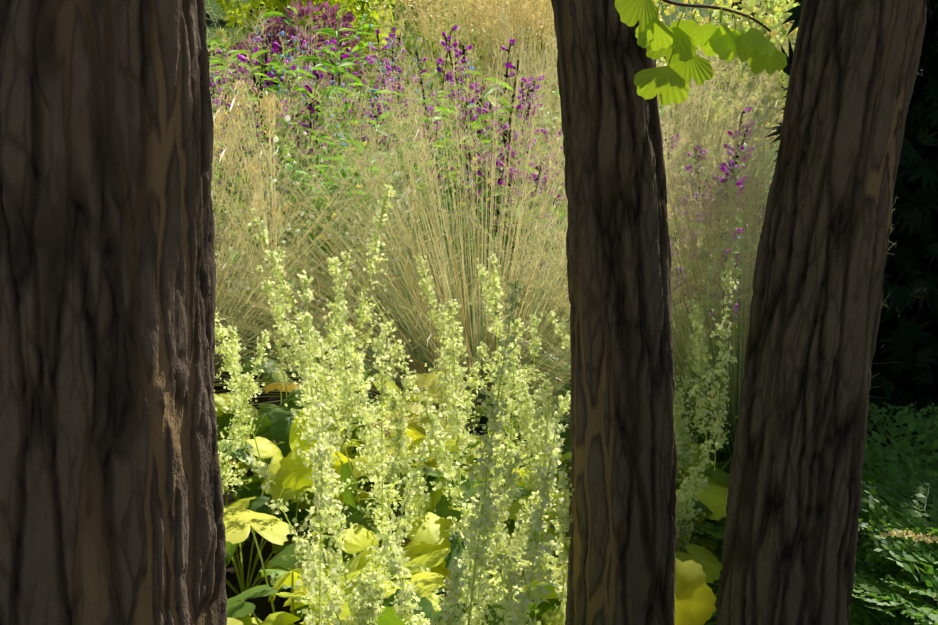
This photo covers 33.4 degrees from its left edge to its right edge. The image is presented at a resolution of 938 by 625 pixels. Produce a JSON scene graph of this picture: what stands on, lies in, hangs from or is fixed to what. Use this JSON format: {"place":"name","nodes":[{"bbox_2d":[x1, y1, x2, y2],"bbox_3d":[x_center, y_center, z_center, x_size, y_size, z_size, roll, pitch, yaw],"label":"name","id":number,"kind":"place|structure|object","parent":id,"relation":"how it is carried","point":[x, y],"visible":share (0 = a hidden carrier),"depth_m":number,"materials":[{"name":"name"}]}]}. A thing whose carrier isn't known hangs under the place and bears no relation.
{"place":"outdoors","nodes":[
{"label":"outdoors","id":0,"kind":"place"},
{"bbox_2d":[249,0,771,36],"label":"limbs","id":1,"kind":"object","parent":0,"point":[711,7],"visible":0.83,"depth_m":2.36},
{"bbox_2d":[205,0,937,624],"bbox_3d":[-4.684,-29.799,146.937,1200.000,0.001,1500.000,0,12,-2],"label":"ground","id":2,"kind":"structure","parent":0,"point":[263,608],"depth_m":7.39,"materials":[{"name":"brown soil"}]},
{"bbox_2d":[0,0,226,624],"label":"trunk","id":3,"kind":"object","parent":2,"relation":"on","point":[111,503],"visible":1,"depth_m":1.61,"materials":[{"name":"brown plant"}]},
{"bbox_2d":[206,0,797,624],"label":"flowers","id":4,"kind":"object","parent":2,"relation":"on","point":[364,596],"visible":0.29,"depth_m":3.41,"materials":[{"name":"yellow plant"}]},
{"bbox_2d":[206,0,937,598],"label":"grasses","id":5,"kind":"object","parent":2,"relation":"on","point":[420,328],"visible":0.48,"depth_m":4.93,"materials":[{"name":"plant"}]},
{"bbox_2d":[206,0,937,446],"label":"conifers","id":6,"kind":"object","parent":2,"relation":"on","point":[908,338],"visible":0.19,"depth_m":4.73,"materials":[{"name":"green plant"}]},
{"bbox_2d":[207,0,937,624],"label":"foliage","id":7,"kind":"object","parent":2,"relation":"on","point":[903,590],"visible":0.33,"depth_m":3.56,"materials":[{"name":"green plant"}]},
{"bbox_2d":[551,0,676,624],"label":"trunk","id":8,"kind":"object","parent":2,"relation":"on","point":[622,526],"visible":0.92,"depth_m":2.68,"materials":[{"name":"brown plant"}]},
{"bbox_2d":[716,0,926,624],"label":"trunk","id":9,"kind":"object","parent":2,"relation":"on","point":[793,505],"visible":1,"depth_m":2.55,"materials":[{"name":"brown plant"}]}
]}

